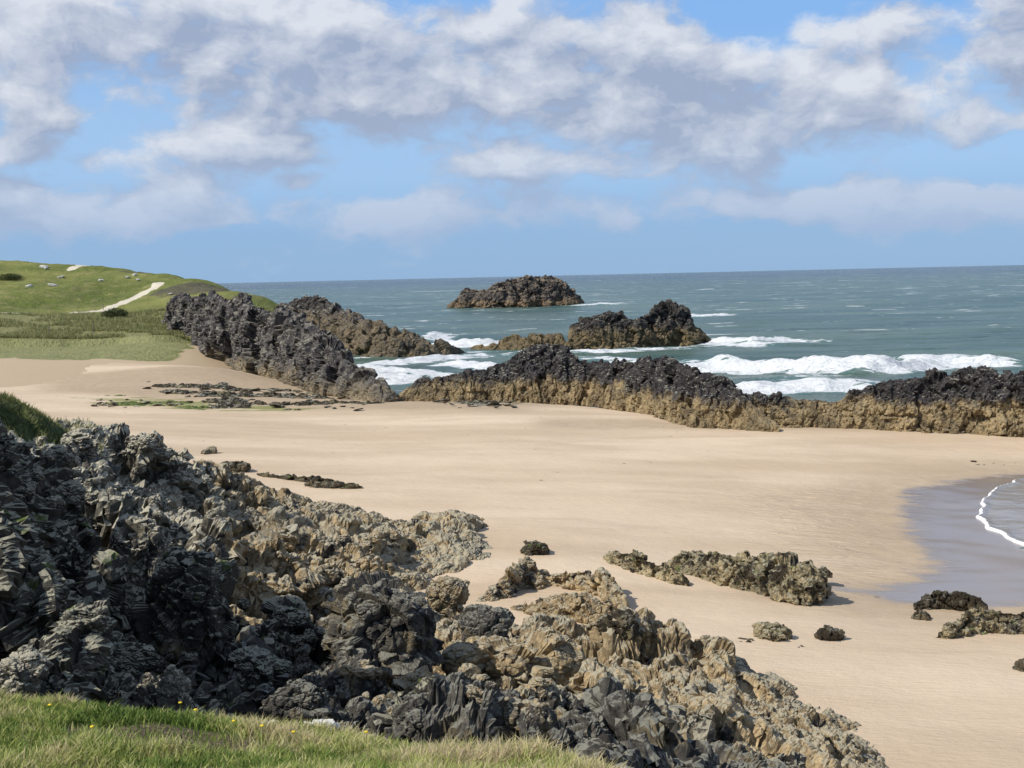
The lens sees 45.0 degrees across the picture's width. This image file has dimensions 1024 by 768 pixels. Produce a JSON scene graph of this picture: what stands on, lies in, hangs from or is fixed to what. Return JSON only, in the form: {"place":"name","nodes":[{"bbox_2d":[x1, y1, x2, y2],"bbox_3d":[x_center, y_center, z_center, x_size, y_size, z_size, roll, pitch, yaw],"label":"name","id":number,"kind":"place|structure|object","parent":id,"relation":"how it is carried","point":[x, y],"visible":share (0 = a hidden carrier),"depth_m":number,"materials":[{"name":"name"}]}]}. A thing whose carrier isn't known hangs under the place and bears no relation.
{"place":"outdoors","nodes":[
{"label":"outdoors","id":0,"kind":"place"},
{"bbox_2d":[0,260,278,386],"bbox_3d":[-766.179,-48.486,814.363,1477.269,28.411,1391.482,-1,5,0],"label":"hill","id":1,"kind":"structure","parent":0,"point":[32,361],"depth_m":238.14,"materials":[{"name":"plant"}]},
{"bbox_2d":[0,273,26,280],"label":"gorse bush","id":2,"kind":"object","parent":1,"relation":"on","point":[9,276],"visible":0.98,"depth_m":296.44,"materials":[{"name":"green plant"}]},
{"bbox_2d":[0,307,190,341],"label":"marram grass","id":3,"kind":"structure","parent":1,"relation":"on","point":[80,318],"depth_m":187.94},
{"bbox_2d":[100,307,128,318],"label":"gorse bush","id":4,"kind":"object","parent":1,"relation":"on","point":[114,312],"visible":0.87,"depth_m":204.74,"materials":[{"name":"green plant"}]},
{"bbox_2d":[0,684,634,767],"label":"grass bank","id":5,"kind":"structure","parent":0,"point":[177,729],"depth_m":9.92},
{"bbox_2d":[0,460,114,704],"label":"cliff rock","id":6,"kind":"object","parent":5,"relation":"on","point":[38,598],"visible":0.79,"depth_m":13.09,"materials":[{"name":"stone"}]},
{"bbox_2d":[13,484,36,494],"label":"stone","id":7,"kind":"object","parent":6,"relation":"on","point":[30,489],"visible":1,"depth_m":18.08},
{"bbox_2d":[0,646,53,698],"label":"boulder","id":8,"kind":"object","parent":6,"relation":"on","point":[24,669],"visible":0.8,"depth_m":11.61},
{"bbox_2d":[46,495,64,507],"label":"stone","id":9,"kind":"object","parent":6,"relation":"on","point":[55,501],"visible":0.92,"depth_m":18.54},
{"bbox_2d":[61,608,106,629],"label":"stone","id":10,"kind":"object","parent":6,"relation":"on","point":[96,620],"visible":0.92,"depth_m":12.67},
{"bbox_2d":[58,600,117,635],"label":"stone","id":11,"kind":"object","parent":6,"relation":"on","point":[100,607],"visible":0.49,"depth_m":12.78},
{"bbox_2d":[77,589,435,739],"bbox_3d":[-3.490,4.503,14.579,4.684,4.440,11.791,-4,6,-31],"label":"cliff rock","id":12,"kind":"object","parent":5,"relation":"on","point":[112,684],"visible":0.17,"depth_m":14.37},
{"bbox_2d":[97,656,111,671],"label":"stone","id":13,"kind":"object","parent":12,"relation":"on","point":[105,665],"visible":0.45,"depth_m":13.49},
{"bbox_2d":[112,641,157,675],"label":"stone","id":14,"kind":"object","parent":12,"relation":"on","point":[142,657],"visible":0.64,"depth_m":15.22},
{"bbox_2d":[114,656,131,672],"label":"stone","id":15,"kind":"object","parent":14,"relation":"on","point":[123,665],"visible":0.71,"depth_m":15.07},
{"bbox_2d":[133,672,160,710],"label":"boulder","id":16,"kind":"object","parent":12,"relation":"on","point":[144,696],"visible":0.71,"depth_m":13.40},
{"bbox_2d":[154,664,191,713],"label":"boulder","id":17,"kind":"object","parent":12,"relation":"on","point":[174,689],"visible":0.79,"depth_m":13.30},
{"bbox_2d":[300,719,340,731],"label":"stone","id":18,"kind":"object","parent":5,"relation":"on","point":[326,721],"visible":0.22,"depth_m":10.62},
{"bbox_2d":[0,363,1023,767],"bbox_3d":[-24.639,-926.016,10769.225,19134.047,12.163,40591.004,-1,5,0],"label":"beach","id":19,"kind":"structure","parent":0,"point":[888,529],"depth_m":58.59,"materials":[{"name":"sand"}]},
{"bbox_2d":[0,394,121,480],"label":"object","id":20,"kind":"structure","parent":19,"relation":"on","point":[35,424],"depth_m":39.14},
{"bbox_2d":[0,390,103,456],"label":"mound grass","id":21,"kind":"structure","parent":20,"relation":"on","point":[6,397],"depth_m":39.41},
{"bbox_2d":[59,428,99,450],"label":"stone","id":22,"kind":"object","parent":20,"relation":"on","point":[83,439],"visible":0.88,"depth_m":39.56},
{"bbox_2d":[97,395,210,409],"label":"rock platform","id":23,"kind":"object","parent":19,"relation":"on","point":[128,403],"visible":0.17,"depth_m":105.16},
{"bbox_2d":[0,417,315,676],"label":"rock crag","id":24,"kind":"structure","parent":19,"relation":"on","point":[84,560],"depth_m":23.45,"materials":[{"name":"stone"}]},
{"bbox_2d":[15,442,34,449],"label":"stone","id":25,"kind":"object","parent":24,"relation":"on","point":[25,445],"visible":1,"depth_m":25.04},
{"bbox_2d":[28,470,44,481],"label":"stone","id":26,"kind":"object","parent":24,"relation":"on","point":[38,475],"visible":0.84,"depth_m":23.90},
{"bbox_2d":[40,444,66,461],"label":"stone","id":27,"kind":"object","parent":24,"relation":"on","point":[52,453],"visible":0.98,"depth_m":25.22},
{"bbox_2d":[45,484,86,507],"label":"stone","id":28,"kind":"object","parent":24,"relation":"on","point":[80,497],"visible":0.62,"depth_m":24.95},
{"bbox_2d":[55,479,85,496],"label":"stone","id":29,"kind":"object","parent":24,"relation":"on","point":[63,488],"visible":0.88,"depth_m":24.97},
{"bbox_2d":[59,453,81,468],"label":"stone","id":30,"kind":"object","parent":24,"relation":"on","point":[70,460],"visible":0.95,"depth_m":25.24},
{"bbox_2d":[111,631,123,642],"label":"stone","id":31,"kind":"object","parent":24,"relation":"on","point":[117,636],"visible":0.56,"depth_m":19.62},
{"bbox_2d":[109,514,169,603],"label":"boulder","id":32,"kind":"object","parent":24,"relation":"on","point":[139,544],"visible":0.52,"depth_m":23.72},
{"bbox_2d":[260,594,312,634],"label":"stone","id":33,"kind":"object","parent":24,"relation":"on","point":[289,612],"visible":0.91,"depth_m":27.37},
{"bbox_2d":[58,419,339,540],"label":"rock crag","id":34,"kind":"structure","parent":19,"relation":"on","point":[247,521],"depth_m":44.30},
{"bbox_2d":[131,487,143,496],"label":"stone","id":35,"kind":"object","parent":34,"relation":"on","point":[138,491],"visible":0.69,"depth_m":40.78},
{"bbox_2d":[124,435,151,449],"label":"stone","id":36,"kind":"object","parent":34,"relation":"on","point":[130,441],"visible":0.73,"depth_m":43.23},
{"bbox_2d":[131,466,145,474],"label":"stone","id":37,"kind":"object","parent":34,"relation":"on","point":[135,471],"visible":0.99,"depth_m":42.98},
{"bbox_2d":[134,437,157,451],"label":"stone","id":38,"kind":"object","parent":34,"relation":"on","point":[144,443],"visible":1,"depth_m":42.96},
{"bbox_2d":[155,447,174,460],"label":"stone","id":39,"kind":"object","parent":34,"relation":"on","point":[167,454],"visible":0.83,"depth_m":43.69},
{"bbox_2d":[160,467,193,486],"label":"stone","id":40,"kind":"object","parent":34,"relation":"on","point":[181,476],"visible":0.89,"depth_m":44.68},
{"bbox_2d":[200,446,217,453],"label":"stone","id":41,"kind":"object","parent":19,"relation":"on","point":[210,450],"visible":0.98,"depth_m":71.87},
{"bbox_2d":[133,496,319,566],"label":"rock crag","id":42,"kind":"structure","parent":19,"relation":"on","point":[190,530],"depth_m":31.86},
{"bbox_2d":[7,430,167,550],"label":"rock crag","id":43,"kind":"structure","parent":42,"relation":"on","point":[117,499],"depth_m":31.63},
{"bbox_2d":[83,478,99,486],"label":"stone","id":44,"kind":"object","parent":43,"relation":"on","point":[92,482],"visible":1,"depth_m":31.32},
{"bbox_2d":[85,488,101,505],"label":"stone","id":45,"kind":"object","parent":43,"relation":"on","point":[91,498],"visible":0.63,"depth_m":31.17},
{"bbox_2d":[205,507,221,517],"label":"stone","id":46,"kind":"object","parent":42,"relation":"on","point":[212,513],"visible":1,"depth_m":31.55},
{"bbox_2d":[220,461,250,472],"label":"stone","id":47,"kind":"object","parent":19,"relation":"on","point":[238,466],"visible":0.62,"depth_m":65.45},
{"bbox_2d":[151,383,383,409],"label":"rock platform","id":48,"kind":"object","parent":19,"relation":"on","point":[229,399],"visible":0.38,"depth_m":111.44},
{"bbox_2d":[137,615,401,719],"bbox_3d":[-3.944,6.006,23.409,5.785,4.175,11.305,-1,5,0],"label":"rock outcrop","id":49,"kind":"object","parent":19,"relation":"on","point":[318,666],"visible":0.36,"depth_m":22.72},
{"bbox_2d":[146,651,169,673],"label":"stone","id":50,"kind":"object","parent":49,"relation":"on","point":[160,667],"visible":0.43,"depth_m":20.59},
{"bbox_2d":[163,647,179,660],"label":"stone","id":51,"kind":"object","parent":50,"relation":"on","point":[168,655],"visible":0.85,"depth_m":20.62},
{"bbox_2d":[154,631,178,643],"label":"stone","id":52,"kind":"object","parent":51,"relation":"on","point":[170,639],"visible":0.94,"depth_m":20.67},
{"bbox_2d":[130,546,239,666],"bbox_3d":[-5.621,3.822,21.256,1.883,2.137,1.449,-1,5,0],"label":"boulder","id":53,"kind":"object","parent":49,"relation":"on","point":[188,595],"visible":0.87,"depth_m":20.75,"materials":[{"name":"stone"}]},
{"bbox_2d":[178,652,198,663],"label":"stone","id":54,"kind":"object","parent":49,"relation":"on","point":[188,658],"visible":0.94,"depth_m":20.50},
{"bbox_2d":[227,646,273,691],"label":"stone","id":55,"kind":"object","parent":49,"relation":"on","point":[249,665],"visible":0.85,"depth_m":19.69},
{"bbox_2d":[267,658,292,676],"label":"stone","id":56,"kind":"object","parent":49,"relation":"on","point":[281,666],"visible":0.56,"depth_m":21.85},
{"bbox_2d":[279,643,310,655],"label":"stone","id":57,"kind":"object","parent":49,"relation":"on","point":[306,647],"visible":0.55,"depth_m":26.79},
{"bbox_2d":[290,634,314,659],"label":"stone","id":58,"kind":"object","parent":57,"relation":"on","point":[301,651],"visible":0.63,"depth_m":26.74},
{"bbox_2d":[306,628,318,642],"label":"stone","id":59,"kind":"object","parent":49,"relation":"on","point":[312,637],"visible":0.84,"depth_m":26.89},
{"bbox_2d":[336,664,354,677],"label":"stone","id":60,"kind":"object","parent":49,"relation":"on","point":[344,670],"visible":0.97,"depth_m":22.98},
{"bbox_2d":[352,665,382,679],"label":"stone","id":61,"kind":"object","parent":49,"relation":"on","point":[370,672],"visible":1,"depth_m":22.81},
{"bbox_2d":[160,290,397,401],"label":"rock headland","id":62,"kind":"structure","parent":19,"relation":"on","point":[242,333],"depth_m":139.36,"materials":[{"name":"stone"}]},
{"bbox_2d":[193,458,375,520],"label":"rock outcrop","id":63,"kind":"object","parent":19,"relation":"on","point":[248,491],"visible":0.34,"depth_m":50.32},
{"bbox_2d":[204,523,371,625],"bbox_3d":[-5.634,5.126,36.003,5.406,3.897,15.033,-1,5,0],"label":"rock outcrop","id":64,"kind":"object","parent":19,"relation":"on","point":[297,574],"visible":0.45,"depth_m":32.43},
{"bbox_2d":[236,598,249,610],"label":"stone","id":65,"kind":"object","parent":64,"relation":"on","point":[243,604],"visible":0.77,"depth_m":30.64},
{"bbox_2d":[277,580,295,593],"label":"stone","id":66,"kind":"object","parent":64,"relation":"on","point":[287,586],"visible":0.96,"depth_m":31.40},
{"bbox_2d":[284,538,303,548],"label":"stone","id":67,"kind":"object","parent":64,"relation":"on","point":[291,544],"visible":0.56,"depth_m":38.42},
{"bbox_2d":[302,532,317,545],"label":"stone","id":68,"kind":"object","parent":64,"relation":"on","point":[310,539],"visible":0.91,"depth_m":38.73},
{"bbox_2d":[310,556,323,565],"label":"stone","id":69,"kind":"object","parent":64,"relation":"on","point":[317,561],"visible":0.99,"depth_m":36.55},
{"bbox_2d":[322,558,336,568],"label":"stone","id":70,"kind":"object","parent":64,"relation":"on","point":[331,562],"visible":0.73,"depth_m":36.67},
{"bbox_2d":[322,567,342,585],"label":"stone","id":71,"kind":"object","parent":64,"relation":"on","point":[333,575],"visible":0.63,"depth_m":36.37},
{"bbox_2d":[335,534,354,547],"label":"stone","id":72,"kind":"object","parent":64,"relation":"on","point":[346,538],"visible":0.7,"depth_m":40.04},
{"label":"stone","id":73,"kind":"object","parent":64,"relation":"on","visible":0},
{"bbox_2d":[276,527,298,539],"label":"stone","id":74,"kind":"object","parent":73,"relation":"on","point":[284,533],"visible":0.94,"depth_m":38.30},
{"bbox_2d":[257,472,334,481],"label":"low rock ledge","id":75,"kind":"object","parent":19,"relation":"on","point":[303,478],"visible":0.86,"depth_m":62.75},
{"bbox_2d":[289,295,332,310],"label":"rock outcrop","id":76,"kind":"object","parent":19,"relation":"on","point":[306,302],"visible":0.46,"depth_m":321.40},
{"bbox_2d":[304,480,361,488],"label":"low rock ledge","id":77,"kind":"object","parent":19,"relation":"on","point":[328,484],"visible":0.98,"depth_m":60.38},
{"bbox_2d":[295,506,492,584],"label":"rock outcrop","id":78,"kind":"object","parent":19,"relation":"on","point":[432,545],"visible":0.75,"depth_m":46.46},
{"bbox_2d":[348,534,518,672],"bbox_3d":[-1.934,6.800,36.392,7.462,2.726,15.273,-1,5,0],"label":"rock outcrop","id":79,"kind":"object","parent":19,"relation":"on","point":[417,582],"visible":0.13,"depth_m":39.22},
{"bbox_2d":[364,534,382,544],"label":"stone","id":80,"kind":"object","parent":79,"relation":"on","point":[376,539],"visible":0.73,"depth_m":42.84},
{"bbox_2d":[391,572,412,584],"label":"stone","id":81,"kind":"object","parent":79,"relation":"on","point":[405,577],"visible":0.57,"depth_m":40.64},
{"bbox_2d":[425,575,469,614],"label":"boulder","id":82,"kind":"object","parent":79,"relation":"on","point":[446,591],"visible":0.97,"depth_m":34.90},
{"bbox_2d":[388,663,567,702],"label":"rock outcrop","id":83,"kind":"object","parent":19,"relation":"on","point":[505,682],"visible":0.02,"depth_m":23.02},
{"bbox_2d":[321,571,443,685],"bbox_3d":[-2.627,4.961,25.057,2.549,2.230,2.113,-1,5,0],"label":"boulder","id":84,"kind":"object","parent":83,"relation":"on","point":[382,618],"visible":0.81,"depth_m":24.37,"materials":[{"name":"stone"}]},
{"bbox_2d":[405,672,421,680],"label":"stone","id":85,"kind":"object","parent":83,"relation":"on","point":[412,676],"visible":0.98,"depth_m":22.77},
{"bbox_2d":[441,627,585,685],"bbox_3d":[0.030,5.715,25.868,3.031,1.220,1.678,-1,5,0],"label":"boulder","id":86,"kind":"object","parent":83,"relation":"on","point":[557,657],"visible":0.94,"depth_m":25.47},
{"bbox_2d":[530,677,552,687],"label":"stone","id":87,"kind":"object","parent":83,"relation":"on","point":[535,682],"visible":1,"depth_m":21.33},
{"bbox_2d":[454,400,516,405],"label":"rock platform","id":88,"kind":"object","parent":19,"relation":"on","point":[475,404],"visible":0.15,"depth_m":102.35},
{"bbox_2d":[280,671,789,767],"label":"rock outcrop","id":89,"kind":"object","parent":19,"relation":"on","point":[611,718],"visible":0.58,"depth_m":14.35,"materials":[{"name":"stone"}]},
{"bbox_2d":[259,678,332,724],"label":"boulder","id":90,"kind":"object","parent":89,"relation":"on","point":[304,698],"visible":0.81,"depth_m":15.06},
{"bbox_2d":[372,694,386,704],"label":"stone","id":91,"kind":"object","parent":89,"relation":"on","point":[378,699],"visible":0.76,"depth_m":17.02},
{"bbox_2d":[384,692,454,743],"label":"boulder","id":92,"kind":"object","parent":89,"relation":"on","point":[409,721],"visible":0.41,"depth_m":13.96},
{"bbox_2d":[459,663,475,677],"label":"stone","id":93,"kind":"object","parent":89,"relation":"on","point":[468,670],"visible":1,"depth_m":14.53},
{"bbox_2d":[463,686,483,698],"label":"stone","id":94,"kind":"object","parent":89,"relation":"on","point":[474,692],"visible":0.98,"depth_m":14.10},
{"bbox_2d":[494,696,558,744],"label":"boulder","id":95,"kind":"object","parent":89,"relation":"on","point":[544,717],"visible":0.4,"depth_m":14.15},
{"bbox_2d":[520,540,549,555],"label":"stone","id":96,"kind":"object","parent":19,"relation":"on","point":[532,548],"visible":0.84,"depth_m":47.13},
{"bbox_2d":[476,556,629,608],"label":"sand rock","id":97,"kind":"object","parent":19,"relation":"on","point":[525,573],"visible":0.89,"depth_m":41.40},
{"bbox_2d":[510,591,628,623],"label":"sand rock","id":98,"kind":"object","parent":19,"relation":"on","point":[585,607],"visible":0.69,"depth_m":38.03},
{"bbox_2d":[397,342,778,431],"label":"rock ridge","id":99,"kind":"object","parent":19,"relation":"on","point":[671,389],"visible":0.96,"depth_m":103.18,"materials":[{"name":"stone"}]},
{"bbox_2d":[432,606,851,731],"bbox_3d":[2.787,7.329,30.354,9.862,3.013,10.811,3,6,38],"label":"rock outcrop","id":100,"kind":"object","parent":19,"relation":"on","point":[669,660],"visible":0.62,"depth_m":30.80,"materials":[{"name":"stone"}]},
{"bbox_2d":[457,604,514,641],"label":"boulder","id":101,"kind":"object","parent":100,"relation":"on","point":[480,620],"visible":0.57,"depth_m":30.11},
{"bbox_2d":[596,609,638,640],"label":"stone","id":102,"kind":"object","parent":100,"relation":"on","point":[625,625],"visible":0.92,"depth_m":30.83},
{"bbox_2d":[603,549,689,585],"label":"sand rock","id":103,"kind":"object","parent":19,"relation":"on","point":[634,561],"visible":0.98,"depth_m":44.52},
{"bbox_2d":[527,681,806,767],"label":"rock outcrop","id":104,"kind":"object","parent":19,"relation":"on","point":[699,724],"visible":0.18,"depth_m":21.39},
{"bbox_2d":[582,682,887,767],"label":"rock outcrop","id":105,"kind":"object","parent":19,"relation":"on","point":[808,732],"visible":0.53,"depth_m":24.63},
{"bbox_2d":[664,550,831,605],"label":"sand rock","id":106,"kind":"object","parent":19,"relation":"on","point":[788,576],"visible":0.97,"depth_m":42.34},
{"bbox_2d":[752,621,792,641],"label":"stone","id":107,"kind":"object","parent":19,"relation":"on","point":[772,632],"visible":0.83,"depth_m":36.46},
{"bbox_2d":[814,625,844,640],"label":"stone","id":108,"kind":"object","parent":19,"relation":"on","point":[828,633],"visible":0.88,"depth_m":36.71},
{"bbox_2d":[742,365,1023,437],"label":"rock ridge","id":109,"kind":"object","parent":19,"relation":"on","point":[984,400],"visible":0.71,"depth_m":84.09,"materials":[{"name":"stone"}]},
{"bbox_2d":[911,608,930,620],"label":"sand rock","id":110,"kind":"object","parent":19,"relation":"on","point":[918,614],"visible":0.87,"depth_m":40.10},
{"bbox_2d":[913,590,987,611],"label":"sand rock","id":111,"kind":"object","parent":19,"relation":"on","point":[953,600],"visible":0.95,"depth_m":41.78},
{"bbox_2d":[935,606,1023,638],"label":"sand rock","id":112,"kind":"object","parent":19,"relation":"on","point":[975,621],"visible":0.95,"depth_m":38.35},
{"bbox_2d":[1012,658,1023,671],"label":"stone","id":113,"kind":"object","parent":19,"relation":"on","point":[1019,665],"visible":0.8,"depth_m":34.34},
{"bbox_2d":[0,0,1023,282],"label":"sky","id":114,"kind":"structure","parent":0,"point":[216,141],"materials":[{"name":"blue"}]},
{"bbox_2d":[216,265,1023,548],"bbox_3d":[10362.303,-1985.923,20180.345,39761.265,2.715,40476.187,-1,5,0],"label":"sea","id":115,"kind":"structure","parent":0,"point":[832,335],"depth_m":312.91,"materials":[{"name":"liquid"}]},
{"bbox_2d":[277,302,464,356],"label":"rock shelf","id":116,"kind":"object","parent":115,"relation":"in","point":[356,333],"visible":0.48,"depth_m":193.72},
{"bbox_2d":[446,274,584,307],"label":"rocky island","id":117,"kind":"structure","parent":115,"relation":"in","point":[545,290],"depth_m":489.63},
{"bbox_2d":[470,333,566,349],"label":"sea rock","id":118,"kind":"object","parent":115,"relation":"in","point":[514,342],"visible":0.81,"depth_m":204.70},
{"bbox_2d":[567,299,711,349],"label":"sea rock","id":119,"kind":"object","parent":115,"relation":"in","point":[668,322],"visible":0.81,"depth_m":200.28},
{"bbox_2d":[976,478,1023,544],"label":"shallow water","id":120,"kind":"structure","parent":115,"relation":"on","point":[1001,510],"depth_m":59.79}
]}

